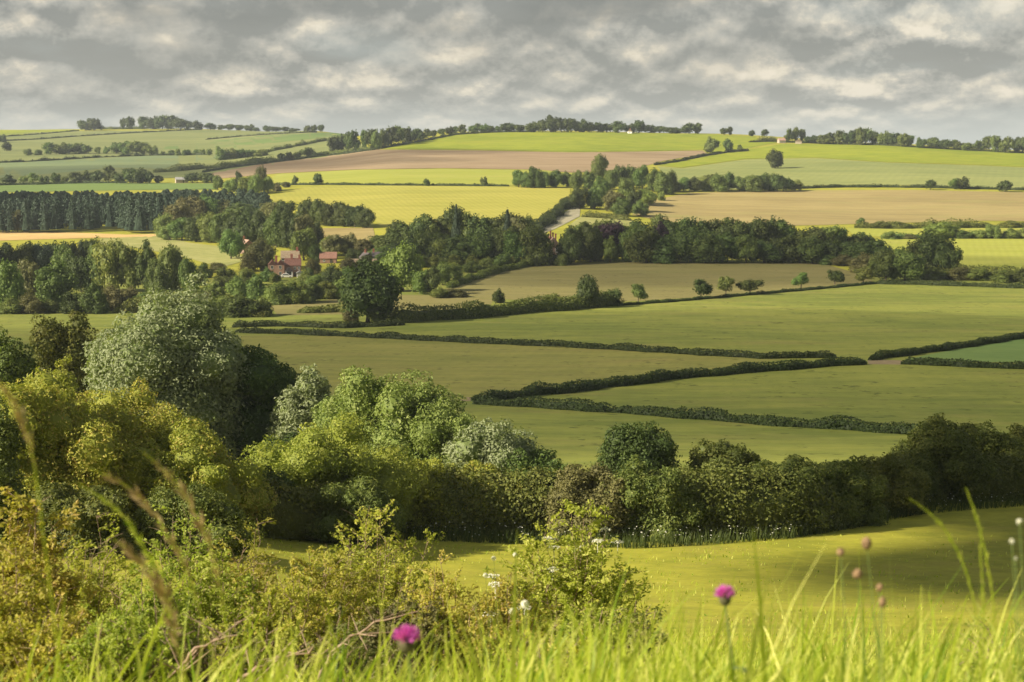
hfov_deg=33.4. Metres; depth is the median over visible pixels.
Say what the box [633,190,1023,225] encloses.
field
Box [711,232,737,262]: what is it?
tree
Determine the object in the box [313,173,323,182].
tree
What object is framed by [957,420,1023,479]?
bush
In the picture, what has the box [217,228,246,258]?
tree
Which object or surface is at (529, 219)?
tree
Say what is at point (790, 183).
tree
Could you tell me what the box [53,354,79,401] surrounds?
bush
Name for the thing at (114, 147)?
tree
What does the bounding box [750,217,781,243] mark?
tree
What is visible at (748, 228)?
tree
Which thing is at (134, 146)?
tree
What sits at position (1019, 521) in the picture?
wildflower
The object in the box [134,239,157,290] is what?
tree
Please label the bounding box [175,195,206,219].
tree
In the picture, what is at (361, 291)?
tree
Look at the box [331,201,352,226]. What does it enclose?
tree
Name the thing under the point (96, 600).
bush
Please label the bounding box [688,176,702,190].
tree
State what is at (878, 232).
field
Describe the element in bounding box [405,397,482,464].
bush
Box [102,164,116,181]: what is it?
tree
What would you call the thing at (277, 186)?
bush
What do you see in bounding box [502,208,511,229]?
tree
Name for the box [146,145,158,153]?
tree
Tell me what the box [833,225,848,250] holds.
tree
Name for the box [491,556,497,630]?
wildflower
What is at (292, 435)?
bush
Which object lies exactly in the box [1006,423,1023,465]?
bush
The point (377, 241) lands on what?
tree
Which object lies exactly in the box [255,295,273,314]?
bush
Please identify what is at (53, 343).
tree
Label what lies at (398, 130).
tree
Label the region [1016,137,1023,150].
tree
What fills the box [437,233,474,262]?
tree
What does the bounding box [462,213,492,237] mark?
tree
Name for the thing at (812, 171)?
field
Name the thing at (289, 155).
tree
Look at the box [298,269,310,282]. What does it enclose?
bush
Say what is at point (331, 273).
bush
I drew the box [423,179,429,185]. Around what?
bush
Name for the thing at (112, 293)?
bush
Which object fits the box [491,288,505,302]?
bush
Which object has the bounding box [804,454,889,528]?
bush
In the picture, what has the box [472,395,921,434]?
hedge
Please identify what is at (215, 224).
tree
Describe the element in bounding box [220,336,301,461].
tree
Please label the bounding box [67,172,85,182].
tree
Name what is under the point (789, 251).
tree
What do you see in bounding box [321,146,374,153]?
hedge
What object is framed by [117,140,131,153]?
tree
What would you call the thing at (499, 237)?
tree
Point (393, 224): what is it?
tree
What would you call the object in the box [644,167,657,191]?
tree
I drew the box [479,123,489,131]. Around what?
tree
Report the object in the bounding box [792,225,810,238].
tree
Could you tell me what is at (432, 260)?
bush
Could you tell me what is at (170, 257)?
tree
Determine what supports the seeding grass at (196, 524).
on the terrain at (902, 552)
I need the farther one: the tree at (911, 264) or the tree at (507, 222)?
the tree at (507, 222)
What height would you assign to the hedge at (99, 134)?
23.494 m
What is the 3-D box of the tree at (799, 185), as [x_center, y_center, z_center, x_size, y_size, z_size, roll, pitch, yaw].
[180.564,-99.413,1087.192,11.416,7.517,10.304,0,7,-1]
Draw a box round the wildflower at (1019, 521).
[1016,519,1023,617]
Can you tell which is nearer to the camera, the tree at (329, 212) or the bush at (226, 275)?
the bush at (226, 275)
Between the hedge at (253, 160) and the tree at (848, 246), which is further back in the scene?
the hedge at (253, 160)
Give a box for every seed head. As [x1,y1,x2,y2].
[836,548,846,668]
[852,568,865,681]
[861,536,879,678]
[876,583,883,681]
[878,597,886,681]
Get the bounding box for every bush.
[0,297,23,314]
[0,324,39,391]
[0,366,132,498]
[0,396,33,548]
[0,486,105,679]
[0,539,81,681]
[0,597,133,681]
[12,477,151,559]
[18,293,46,313]
[23,149,32,155]
[33,149,42,154]
[37,299,58,313]
[48,609,188,681]
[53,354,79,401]
[56,512,147,622]
[56,538,124,640]
[59,289,88,313]
[71,378,227,518]
[77,279,110,313]
[81,563,217,678]
[102,283,121,310]
[115,416,289,545]
[118,286,137,303]
[122,616,262,681]
[125,505,230,676]
[132,291,147,300]
[132,480,251,559]
[151,549,284,676]
[174,149,181,155]
[187,592,334,681]
[192,517,293,624]
[196,262,213,277]
[196,268,205,284]
[198,148,206,153]
[203,280,225,297]
[206,148,211,154]
[208,295,229,311]
[209,262,227,272]
[212,265,242,288]
[214,148,230,159]
[215,146,219,154]
[223,292,263,317]
[223,566,345,666]
[224,148,237,158]
[225,273,248,296]
[234,149,243,158]
[238,250,258,271]
[238,267,254,285]
[239,148,251,157]
[239,411,428,539]
[245,273,270,299]
[252,431,299,459]
[253,149,269,155]
[253,464,302,502]
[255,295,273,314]
[260,267,273,281]
[262,282,274,301]
[264,362,331,440]
[267,280,296,304]
[268,272,281,282]
[272,182,282,191]
[277,545,375,661]
[281,181,290,187]
[281,603,399,681]
[284,277,315,303]
[289,499,460,667]
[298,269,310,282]
[300,267,314,275]
[303,274,325,285]
[304,365,382,433]
[305,473,404,549]
[306,280,324,301]
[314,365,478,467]
[317,280,340,299]
[319,262,342,283]
[334,276,344,293]
[339,267,350,277]
[341,307,358,322]
[347,591,457,681]
[366,308,387,322]
[388,549,480,676]
[400,456,463,531]
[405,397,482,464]
[418,253,428,267]
[420,602,524,681]
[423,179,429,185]
[425,254,438,266]
[428,286,449,297]
[433,416,546,471]
[446,287,471,297]
[448,253,463,266]
[449,262,464,277]
[452,459,525,526]
[460,570,560,676]
[462,259,480,272]
[463,254,479,264]
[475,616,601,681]
[478,256,493,268]
[480,177,487,185]
[482,499,659,653]
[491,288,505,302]
[492,253,511,266]
[499,447,572,481]
[505,465,557,521]
[509,256,518,264]
[524,253,537,265]
[539,461,637,541]
[544,292,560,301]
[545,252,556,264]
[553,253,568,265]
[554,600,643,681]
[590,420,687,476]
[601,604,674,675]
[603,287,624,305]
[608,454,709,543]
[657,191,665,200]
[678,457,765,531]
[683,438,764,477]
[748,454,832,532]
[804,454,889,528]
[815,254,836,265]
[829,253,851,265]
[848,252,869,272]
[855,217,868,224]
[856,453,931,516]
[865,254,880,276]
[867,220,891,227]
[879,231,897,239]
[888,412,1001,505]
[893,221,911,227]
[902,234,917,238]
[920,266,948,279]
[942,265,970,280]
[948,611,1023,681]
[955,221,969,227]
[955,229,972,238]
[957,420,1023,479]
[964,267,989,280]
[972,229,986,238]
[988,269,1012,282]
[999,220,1019,227]
[1001,227,1018,238]
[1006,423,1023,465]
[1010,267,1023,281]
[1016,228,1023,238]
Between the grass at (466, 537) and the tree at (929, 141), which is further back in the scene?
the tree at (929, 141)
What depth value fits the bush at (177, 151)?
1811.37 m
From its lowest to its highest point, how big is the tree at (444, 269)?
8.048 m
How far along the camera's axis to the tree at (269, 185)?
1056.45 m
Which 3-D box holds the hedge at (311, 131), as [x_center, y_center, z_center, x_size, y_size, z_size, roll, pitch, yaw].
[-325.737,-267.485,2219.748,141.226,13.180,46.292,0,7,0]
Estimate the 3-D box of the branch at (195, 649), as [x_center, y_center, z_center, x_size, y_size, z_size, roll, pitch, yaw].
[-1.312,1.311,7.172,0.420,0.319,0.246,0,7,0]
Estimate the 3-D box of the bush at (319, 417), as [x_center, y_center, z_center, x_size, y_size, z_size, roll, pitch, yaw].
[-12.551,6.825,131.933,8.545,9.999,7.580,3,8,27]
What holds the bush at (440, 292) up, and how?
on the terrain at (902, 552)
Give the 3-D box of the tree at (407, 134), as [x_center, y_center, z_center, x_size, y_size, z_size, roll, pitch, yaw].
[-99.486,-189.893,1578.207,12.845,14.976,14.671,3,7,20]
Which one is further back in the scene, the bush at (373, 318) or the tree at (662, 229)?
the tree at (662, 229)
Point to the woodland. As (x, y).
(87, 209)
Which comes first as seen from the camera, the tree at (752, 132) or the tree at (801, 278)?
the tree at (801, 278)
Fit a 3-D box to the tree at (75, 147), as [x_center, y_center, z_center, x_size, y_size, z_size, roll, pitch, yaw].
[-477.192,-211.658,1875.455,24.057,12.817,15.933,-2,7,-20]
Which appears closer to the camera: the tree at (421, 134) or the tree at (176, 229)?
the tree at (176, 229)
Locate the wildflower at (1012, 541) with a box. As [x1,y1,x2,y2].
[1009,539,1018,681]
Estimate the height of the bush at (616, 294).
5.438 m
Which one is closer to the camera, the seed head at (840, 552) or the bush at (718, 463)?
the seed head at (840, 552)
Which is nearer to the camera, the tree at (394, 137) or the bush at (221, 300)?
the bush at (221, 300)
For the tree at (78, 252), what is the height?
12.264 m
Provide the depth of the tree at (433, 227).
693.54 m
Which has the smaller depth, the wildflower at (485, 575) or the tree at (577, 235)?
the wildflower at (485, 575)
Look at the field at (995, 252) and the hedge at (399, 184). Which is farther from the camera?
the hedge at (399, 184)
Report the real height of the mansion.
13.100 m
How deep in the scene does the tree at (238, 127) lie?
2617.32 m
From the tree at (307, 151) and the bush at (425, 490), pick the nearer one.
the bush at (425, 490)
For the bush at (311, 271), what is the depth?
577.96 m
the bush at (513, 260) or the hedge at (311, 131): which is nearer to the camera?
the bush at (513, 260)
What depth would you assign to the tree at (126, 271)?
539.49 m
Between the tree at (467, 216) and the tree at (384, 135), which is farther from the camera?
the tree at (384, 135)
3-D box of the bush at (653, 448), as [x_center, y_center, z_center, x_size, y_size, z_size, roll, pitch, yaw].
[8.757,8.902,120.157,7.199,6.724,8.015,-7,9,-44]
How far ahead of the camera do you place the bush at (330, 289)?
499.67 m
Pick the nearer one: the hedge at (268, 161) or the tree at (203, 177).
the tree at (203, 177)
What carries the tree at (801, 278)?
on the terrain at (902, 552)
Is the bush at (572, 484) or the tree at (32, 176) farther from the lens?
the tree at (32, 176)
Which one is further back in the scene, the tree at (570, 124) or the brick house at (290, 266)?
the tree at (570, 124)
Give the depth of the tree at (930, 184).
1091.94 m
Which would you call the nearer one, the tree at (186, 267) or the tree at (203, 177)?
the tree at (186, 267)
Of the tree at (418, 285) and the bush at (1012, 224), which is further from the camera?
the bush at (1012, 224)
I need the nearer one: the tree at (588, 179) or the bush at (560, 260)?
the bush at (560, 260)
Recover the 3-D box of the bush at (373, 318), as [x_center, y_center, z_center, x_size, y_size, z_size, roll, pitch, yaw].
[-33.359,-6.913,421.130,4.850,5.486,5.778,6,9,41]
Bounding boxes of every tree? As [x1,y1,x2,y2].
[0,134,6,141]
[0,174,16,183]
[0,242,16,264]
[0,250,4,262]
[0,257,25,302]
[1,141,11,150]
[8,244,21,266]
[12,209,22,231]
[14,240,33,265]
[14,257,39,300]
[18,176,27,181]
[26,241,41,262]
[27,172,39,182]
[28,309,98,401]
[32,242,53,271]
[33,260,79,309]
[36,175,43,181]
[42,142,56,153]
[49,240,62,254]
[50,142,67,153]
[50,172,60,181]
[50,244,75,275]
[58,240,73,255]
[60,176,68,181]
[64,254,90,291]
[67,143,76,153]
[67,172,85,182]
[67,241,82,257]
[68,143,85,153]
[75,271,260,467]
[76,118,91,130]
[79,145,92,153]
[79,235,98,259]
[80,245,104,290]
[82,170,93,180]
[87,118,103,130]
[89,236,125,290]
[90,170,104,180]
[94,147,100,153]
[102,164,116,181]
[103,146,109,153]
[108,142,122,153]
[112,173,124,182]
[115,242,141,289]
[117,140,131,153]
[119,117,125,128]
[121,168,135,182]
[124,116,135,128]
[125,140,143,153]
[130,167,148,182]
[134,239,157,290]
[136,116,148,128]
[139,142,150,153]
[144,115,157,128]
[144,171,153,182]
[145,257,172,295]
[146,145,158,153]
[152,212,174,236]
[153,115,166,128]
[153,175,163,182]
[156,221,177,239]
[156,240,182,291]
[162,115,179,128]
[162,201,192,219]
[166,217,186,240]
[171,117,187,129]
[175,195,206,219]
[177,255,199,295]
[180,214,203,241]
[182,172,200,182]
[184,121,192,128]
[190,120,203,128]
[196,211,219,242]
[197,173,211,182]
[198,193,221,213]
[204,123,215,129]
[207,174,213,182]
[207,209,230,241]
[212,175,224,189]
[215,199,230,213]
[216,125,225,129]
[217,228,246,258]
[220,213,238,240]
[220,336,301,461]
[222,178,237,191]
[224,124,234,129]
[225,201,252,216]
[233,171,241,188]
[233,211,256,241]
[234,125,243,129]
[236,175,252,191]
[241,206,259,215]
[243,237,277,269]
[244,124,254,130]
[246,210,269,243]
[247,174,263,192]
[252,164,266,191]
[258,201,277,218]
[262,125,270,131]
[262,210,282,247]
[263,176,274,192]
[267,126,280,131]
[270,199,296,218]
[277,153,285,159]
[278,126,289,130]
[278,209,297,247]
[285,152,295,160]
[288,128,299,131]
[290,226,320,259]
[292,175,298,182]
[293,152,301,157]
[293,212,316,238]
[294,197,314,222]
[299,147,314,155]
[304,125,310,130]
[304,258,321,275]
[307,198,329,225]
[307,244,321,261]
[310,125,317,130]
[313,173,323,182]
[313,221,324,242]
[317,124,323,131]
[320,234,348,253]
[322,201,340,225]
[326,136,341,151]
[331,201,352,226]
[336,258,402,322]
[337,133,344,150]
[338,257,356,268]
[341,233,356,254]
[343,131,353,149]
[344,203,365,226]
[344,248,362,258]
[346,129,360,149]
[354,207,375,227]
[354,237,374,251]
[355,255,372,266]
[360,129,368,147]
[363,129,375,147]
[367,235,389,248]
[368,245,388,254]
[370,128,381,149]
[373,250,387,262]
[379,128,390,147]
[379,240,425,291]
[381,242,398,253]
[384,220,413,245]
[385,219,405,244]
[386,126,400,145]
[395,125,404,143]
[403,128,410,142]
[403,236,431,258]
[406,126,418,141]
[408,213,432,236]
[411,229,449,258]
[411,268,427,293]
[416,128,424,140]
[416,214,441,234]
[423,129,432,137]
[423,265,441,293]
[429,237,455,261]
[435,216,452,237]
[436,262,451,284]
[437,128,444,134]
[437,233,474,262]
[441,202,465,231]
[445,126,454,133]
[451,204,461,238]
[457,124,466,132]
[459,211,476,237]
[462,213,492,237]
[462,232,494,259]
[468,125,478,131]
[474,228,501,258]
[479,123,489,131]
[488,125,495,130]
[490,212,515,232]
[492,225,520,259]
[499,122,516,130]
[500,230,527,261]
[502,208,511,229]
[509,212,528,230]
[511,170,523,186]
[514,125,524,131]
[517,213,535,231]
[517,223,554,265]
[519,171,533,187]
[524,121,538,131]
[528,166,542,187]
[536,119,547,131]
[540,170,549,187]
[544,114,557,131]
[548,169,563,186]
[555,117,567,131]
[555,234,581,263]
[557,224,584,261]
[561,170,570,186]
[562,118,578,131]
[564,221,587,234]
[568,170,583,187]
[569,186,587,208]
[573,119,588,131]
[574,274,599,306]
[577,221,604,261]
[582,170,594,188]
[585,122,596,131]
[585,186,603,208]
[589,153,608,178]
[591,122,605,131]
[592,218,611,227]
[593,176,610,195]
[593,219,626,251]
[601,123,612,131]
[601,189,626,210]
[602,235,619,262]
[604,169,619,188]
[608,219,627,231]
[609,196,631,214]
[611,120,627,132]
[614,164,626,187]
[616,223,641,261]
[617,177,635,199]
[623,123,635,132]
[623,228,660,262]
[624,164,637,186]
[624,218,656,232]
[627,188,642,205]
[631,164,648,188]
[631,283,647,301]
[632,200,649,215]
[634,120,647,132]
[637,189,658,203]
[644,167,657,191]
[644,234,679,263]
[646,213,667,227]
[647,124,657,132]
[647,221,670,259]
[653,170,673,193]
[654,126,666,132]
[662,127,674,133]
[663,218,680,235]
[664,226,706,262]
[668,168,677,193]
[673,127,686,132]
[673,217,697,232]
[677,181,682,190]
[679,177,688,190]
[681,122,695,133]
[685,231,726,262]
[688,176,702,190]
[688,216,711,233]
[692,279,712,295]
[693,123,702,133]
[698,176,710,190]
[703,136,720,151]
[704,172,716,190]
[705,218,722,228]
[709,173,728,191]
[711,220,736,236]
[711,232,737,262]
[716,275,734,293]
[717,217,747,238]
[720,128,727,134]
[722,138,733,150]
[724,171,735,190]
[726,127,732,134]
[732,176,745,191]
[733,234,759,262]
[735,279,764,291]
[737,219,758,239]
[744,174,762,191]
[747,239,784,262]
[748,130,755,135]
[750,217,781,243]
[755,173,769,190]
[760,172,774,190]
[761,129,768,135]
[765,148,783,167]
[766,215,788,239]
[767,234,800,262]
[768,174,786,190]
[774,221,795,237]
[782,176,796,190]
[784,128,793,142]
[785,234,815,262]
[789,179,803,190]
[791,272,808,287]
[792,127,799,139]
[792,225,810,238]
[796,236,826,262]
[799,129,805,140]
[802,226,835,243]
[803,135,817,142]
[816,135,832,143]
[817,239,844,258]
[819,224,843,244]
[825,132,835,142]
[826,269,844,283]
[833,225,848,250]
[834,130,847,143]
[838,241,858,256]
[840,130,854,144]
[847,232,867,243]
[849,238,893,257]
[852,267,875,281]
[854,127,866,144]
[859,232,874,242]
[863,127,873,143]
[868,131,878,142]
[873,249,902,279]
[877,130,889,143]
[883,133,892,143]
[887,246,926,280]
[888,132,899,143]
[896,133,910,146]
[903,239,933,270]
[906,135,914,145]
[915,137,926,147]
[916,229,957,268]
[922,220,960,236]
[925,179,936,189]
[927,137,933,146]
[930,137,939,147]
[936,246,963,271]
[938,139,952,148]
[947,179,958,188]
[953,141,963,148]
[956,176,969,188]
[960,143,974,150]
[973,140,984,149]
[980,135,991,149]
[984,224,1002,238]
[990,135,1000,151]
[996,180,1013,191]
[997,136,1015,152]
[1012,137,1022,150]
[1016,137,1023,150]
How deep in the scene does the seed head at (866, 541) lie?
3.07 m
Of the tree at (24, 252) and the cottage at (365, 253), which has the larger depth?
the cottage at (365, 253)
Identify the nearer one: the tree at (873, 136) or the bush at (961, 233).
the bush at (961, 233)
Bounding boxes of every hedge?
[0,130,78,136]
[0,152,207,162]
[0,179,125,184]
[7,128,201,140]
[98,125,147,128]
[112,294,270,316]
[117,474,341,541]
[153,155,276,172]
[202,147,378,172]
[205,130,316,139]
[232,319,404,327]
[235,326,836,358]
[263,134,344,151]
[274,182,508,185]
[296,303,400,314]
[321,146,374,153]
[379,130,527,148]
[387,290,618,322]
[400,442,1023,540]
[446,260,536,287]
[470,356,866,400]
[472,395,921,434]
[533,194,573,230]
[581,210,631,220]
[623,281,876,304]
[654,148,748,164]
[748,139,1023,152]
[757,136,776,141]
[801,183,1023,190]
[854,217,1023,228]
[868,331,1023,360]
[876,279,1023,288]
[880,230,987,238]
[900,356,1023,368]
[937,263,1021,281]
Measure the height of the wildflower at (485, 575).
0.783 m
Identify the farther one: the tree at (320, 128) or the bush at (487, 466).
the tree at (320, 128)
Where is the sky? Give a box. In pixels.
[0,0,1023,149]
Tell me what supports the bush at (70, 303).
on the terrain at (902, 552)
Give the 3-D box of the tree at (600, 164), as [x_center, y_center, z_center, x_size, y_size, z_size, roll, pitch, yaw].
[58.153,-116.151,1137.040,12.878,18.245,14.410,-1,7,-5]
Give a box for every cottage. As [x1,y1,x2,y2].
[359,249,373,257]
[372,249,380,257]
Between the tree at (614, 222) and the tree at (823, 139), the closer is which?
the tree at (614, 222)
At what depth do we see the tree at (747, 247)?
641.01 m
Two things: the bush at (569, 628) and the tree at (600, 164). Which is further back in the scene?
the tree at (600, 164)
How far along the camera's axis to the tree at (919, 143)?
1563.21 m
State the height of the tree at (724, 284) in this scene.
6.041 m
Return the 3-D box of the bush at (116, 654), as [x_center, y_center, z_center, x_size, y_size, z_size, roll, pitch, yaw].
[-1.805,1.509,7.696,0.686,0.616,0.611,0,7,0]
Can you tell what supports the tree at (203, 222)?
on the terrain at (902, 552)
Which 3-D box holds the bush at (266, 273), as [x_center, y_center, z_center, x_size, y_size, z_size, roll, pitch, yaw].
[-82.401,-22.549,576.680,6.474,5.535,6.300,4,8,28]
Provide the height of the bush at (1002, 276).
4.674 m
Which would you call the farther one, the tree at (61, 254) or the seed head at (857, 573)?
the tree at (61, 254)
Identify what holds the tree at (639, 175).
on the terrain at (902, 552)
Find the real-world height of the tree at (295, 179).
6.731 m
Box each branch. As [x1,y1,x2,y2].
[144,613,251,681]
[236,627,328,681]
[314,598,418,679]
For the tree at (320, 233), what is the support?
on the terrain at (902, 552)
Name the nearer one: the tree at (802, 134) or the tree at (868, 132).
the tree at (868, 132)
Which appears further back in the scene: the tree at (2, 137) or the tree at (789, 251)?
the tree at (2, 137)
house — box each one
[239,236,251,253]
[268,254,300,276]
[280,247,299,261]
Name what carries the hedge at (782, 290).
on the terrain at (902, 552)
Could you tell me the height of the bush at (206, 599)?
1.119 m
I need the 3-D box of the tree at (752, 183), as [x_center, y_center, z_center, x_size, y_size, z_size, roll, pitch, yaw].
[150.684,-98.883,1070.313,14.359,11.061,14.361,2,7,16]
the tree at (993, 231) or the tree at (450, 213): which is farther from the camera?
the tree at (993, 231)
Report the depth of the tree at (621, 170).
1069.20 m
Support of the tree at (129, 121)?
on the terrain at (902, 552)
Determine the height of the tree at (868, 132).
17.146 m
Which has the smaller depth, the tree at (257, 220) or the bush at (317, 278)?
the bush at (317, 278)
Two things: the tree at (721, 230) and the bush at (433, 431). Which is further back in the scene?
the tree at (721, 230)
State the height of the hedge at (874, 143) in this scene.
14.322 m
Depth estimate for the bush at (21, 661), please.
8.17 m
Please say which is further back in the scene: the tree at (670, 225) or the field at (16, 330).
the tree at (670, 225)
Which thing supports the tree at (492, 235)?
on the terrain at (902, 552)
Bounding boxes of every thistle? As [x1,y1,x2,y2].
[392,624,420,681]
[714,583,746,675]
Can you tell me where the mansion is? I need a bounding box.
[548,231,557,254]
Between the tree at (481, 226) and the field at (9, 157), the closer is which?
the tree at (481, 226)
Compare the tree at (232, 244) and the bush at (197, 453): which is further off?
the tree at (232, 244)
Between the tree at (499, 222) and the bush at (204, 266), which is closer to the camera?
the bush at (204, 266)
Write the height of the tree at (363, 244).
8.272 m
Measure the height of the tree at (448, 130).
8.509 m
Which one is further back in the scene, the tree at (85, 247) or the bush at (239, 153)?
the bush at (239, 153)
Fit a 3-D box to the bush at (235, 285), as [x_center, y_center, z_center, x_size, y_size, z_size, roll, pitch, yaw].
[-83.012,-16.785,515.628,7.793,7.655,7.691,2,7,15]
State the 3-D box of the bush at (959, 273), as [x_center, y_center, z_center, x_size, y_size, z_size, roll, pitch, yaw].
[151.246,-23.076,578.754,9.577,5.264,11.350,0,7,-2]
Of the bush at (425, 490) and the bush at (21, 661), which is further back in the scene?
the bush at (425, 490)
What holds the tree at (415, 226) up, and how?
on the terrain at (902, 552)
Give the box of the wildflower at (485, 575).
[483,573,489,647]
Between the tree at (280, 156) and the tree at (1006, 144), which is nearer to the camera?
the tree at (280, 156)
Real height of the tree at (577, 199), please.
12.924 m
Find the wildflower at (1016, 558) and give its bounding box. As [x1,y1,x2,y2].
[1014,557,1021,681]
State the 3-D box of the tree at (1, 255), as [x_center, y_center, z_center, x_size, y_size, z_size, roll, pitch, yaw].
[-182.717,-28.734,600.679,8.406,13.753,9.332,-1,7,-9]
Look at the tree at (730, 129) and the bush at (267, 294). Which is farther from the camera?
the tree at (730, 129)
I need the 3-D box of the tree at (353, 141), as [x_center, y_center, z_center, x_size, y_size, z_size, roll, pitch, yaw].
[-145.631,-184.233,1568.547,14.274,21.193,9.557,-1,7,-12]
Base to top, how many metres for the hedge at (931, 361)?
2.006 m
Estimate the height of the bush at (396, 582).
1.751 m
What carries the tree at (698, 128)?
on the terrain at (902, 552)
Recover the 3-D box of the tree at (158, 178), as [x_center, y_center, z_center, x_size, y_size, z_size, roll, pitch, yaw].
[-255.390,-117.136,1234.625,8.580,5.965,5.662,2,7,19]
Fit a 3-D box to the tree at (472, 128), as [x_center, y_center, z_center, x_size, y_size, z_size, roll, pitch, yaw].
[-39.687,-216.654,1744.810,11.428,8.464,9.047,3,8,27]
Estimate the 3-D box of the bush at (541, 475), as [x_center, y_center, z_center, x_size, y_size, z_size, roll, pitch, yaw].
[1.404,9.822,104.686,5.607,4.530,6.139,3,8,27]
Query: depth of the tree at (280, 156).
1523.46 m
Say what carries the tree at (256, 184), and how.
on the terrain at (902, 552)
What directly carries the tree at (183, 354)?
on the terrain at (902, 552)
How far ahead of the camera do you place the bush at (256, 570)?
16.34 m
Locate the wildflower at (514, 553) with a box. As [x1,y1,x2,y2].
[513,552,519,648]
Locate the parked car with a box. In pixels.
[281,274,291,277]
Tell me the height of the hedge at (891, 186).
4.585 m
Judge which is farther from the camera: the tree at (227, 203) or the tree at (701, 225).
the tree at (227, 203)
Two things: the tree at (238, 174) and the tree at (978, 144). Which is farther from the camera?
the tree at (978, 144)
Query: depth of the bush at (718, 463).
103.06 m
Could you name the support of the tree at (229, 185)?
on the terrain at (902, 552)
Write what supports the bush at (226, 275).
on the terrain at (902, 552)
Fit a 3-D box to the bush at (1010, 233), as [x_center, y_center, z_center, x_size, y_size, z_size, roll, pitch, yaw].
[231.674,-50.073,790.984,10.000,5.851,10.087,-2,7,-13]
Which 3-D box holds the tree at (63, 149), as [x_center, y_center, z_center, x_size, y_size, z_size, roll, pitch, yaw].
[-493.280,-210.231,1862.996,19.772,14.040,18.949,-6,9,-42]
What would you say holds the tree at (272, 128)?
on the terrain at (902, 552)
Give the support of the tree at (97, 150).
on the terrain at (902, 552)
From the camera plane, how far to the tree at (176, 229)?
797.50 m
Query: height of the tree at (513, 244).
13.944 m
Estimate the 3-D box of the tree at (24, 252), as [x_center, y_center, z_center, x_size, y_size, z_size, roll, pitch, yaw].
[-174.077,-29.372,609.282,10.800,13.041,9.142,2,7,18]
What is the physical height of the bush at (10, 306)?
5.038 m
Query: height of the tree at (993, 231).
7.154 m
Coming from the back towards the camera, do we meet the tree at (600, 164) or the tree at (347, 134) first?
the tree at (347, 134)
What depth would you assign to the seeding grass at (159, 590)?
2.56 m
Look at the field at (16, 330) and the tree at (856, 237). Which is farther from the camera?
the tree at (856, 237)
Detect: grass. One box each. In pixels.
[0,384,62,681]
[0,529,1023,681]
[59,531,1022,623]
[79,484,187,681]
[80,466,220,681]
[112,538,185,681]
[143,452,233,681]
[379,492,1023,548]
[909,498,983,679]
[965,488,998,681]
[979,543,985,681]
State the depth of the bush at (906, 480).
116.30 m
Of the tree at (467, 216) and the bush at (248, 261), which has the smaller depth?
the bush at (248, 261)
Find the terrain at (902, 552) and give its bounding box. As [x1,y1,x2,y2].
[0,128,1023,681]
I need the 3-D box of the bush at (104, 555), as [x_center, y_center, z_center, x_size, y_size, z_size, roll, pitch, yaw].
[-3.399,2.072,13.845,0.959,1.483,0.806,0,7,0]
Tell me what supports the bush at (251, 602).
on the terrain at (902, 552)
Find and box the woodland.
[0,188,272,229]
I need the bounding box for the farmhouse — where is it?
[777,138,785,142]
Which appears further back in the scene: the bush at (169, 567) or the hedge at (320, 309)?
the hedge at (320, 309)
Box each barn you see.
[175,177,187,182]
[319,252,337,262]
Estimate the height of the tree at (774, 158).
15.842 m
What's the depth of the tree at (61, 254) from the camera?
564.19 m
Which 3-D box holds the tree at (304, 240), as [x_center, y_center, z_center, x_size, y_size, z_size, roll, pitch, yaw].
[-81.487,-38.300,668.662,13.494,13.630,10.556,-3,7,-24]
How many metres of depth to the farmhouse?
1633.59 m
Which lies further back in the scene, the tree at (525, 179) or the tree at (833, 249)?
the tree at (525, 179)
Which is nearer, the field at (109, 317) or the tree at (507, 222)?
the field at (109, 317)
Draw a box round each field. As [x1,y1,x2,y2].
[0,130,69,135]
[0,130,362,182]
[0,153,147,160]
[0,155,215,177]
[0,183,214,191]
[0,231,155,240]
[0,271,1023,470]
[0,313,103,338]
[6,132,125,140]
[100,236,241,265]
[156,190,236,194]
[159,132,342,155]
[212,150,706,177]
[224,285,1023,356]
[238,336,782,399]
[266,142,328,155]
[270,185,569,226]
[271,169,571,184]
[272,295,492,314]
[323,228,374,239]
[385,132,756,151]
[446,262,871,300]
[452,401,907,469]
[576,364,1023,432]
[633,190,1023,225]
[658,158,1023,189]
[661,144,1023,167]
[703,142,774,152]
[847,228,1021,236]
[875,239,1023,269]
[904,339,1023,362]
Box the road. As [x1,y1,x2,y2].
[543,207,579,232]
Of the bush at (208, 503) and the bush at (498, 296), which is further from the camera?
the bush at (498, 296)
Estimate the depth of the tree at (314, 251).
655.02 m
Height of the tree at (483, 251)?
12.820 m
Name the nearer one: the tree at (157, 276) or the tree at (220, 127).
the tree at (157, 276)
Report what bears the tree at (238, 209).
on the terrain at (902, 552)
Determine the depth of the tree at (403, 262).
526.83 m
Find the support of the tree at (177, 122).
on the terrain at (902, 552)
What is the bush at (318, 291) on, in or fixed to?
on the terrain at (902, 552)
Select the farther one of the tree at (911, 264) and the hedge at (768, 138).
the hedge at (768, 138)
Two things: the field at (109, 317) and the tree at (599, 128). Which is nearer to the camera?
the field at (109, 317)
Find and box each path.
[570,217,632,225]
[867,360,900,364]
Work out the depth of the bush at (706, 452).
120.43 m
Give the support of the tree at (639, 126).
on the terrain at (902, 552)
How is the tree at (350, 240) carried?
on the terrain at (902, 552)
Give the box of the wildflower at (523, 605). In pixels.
[520,600,530,669]

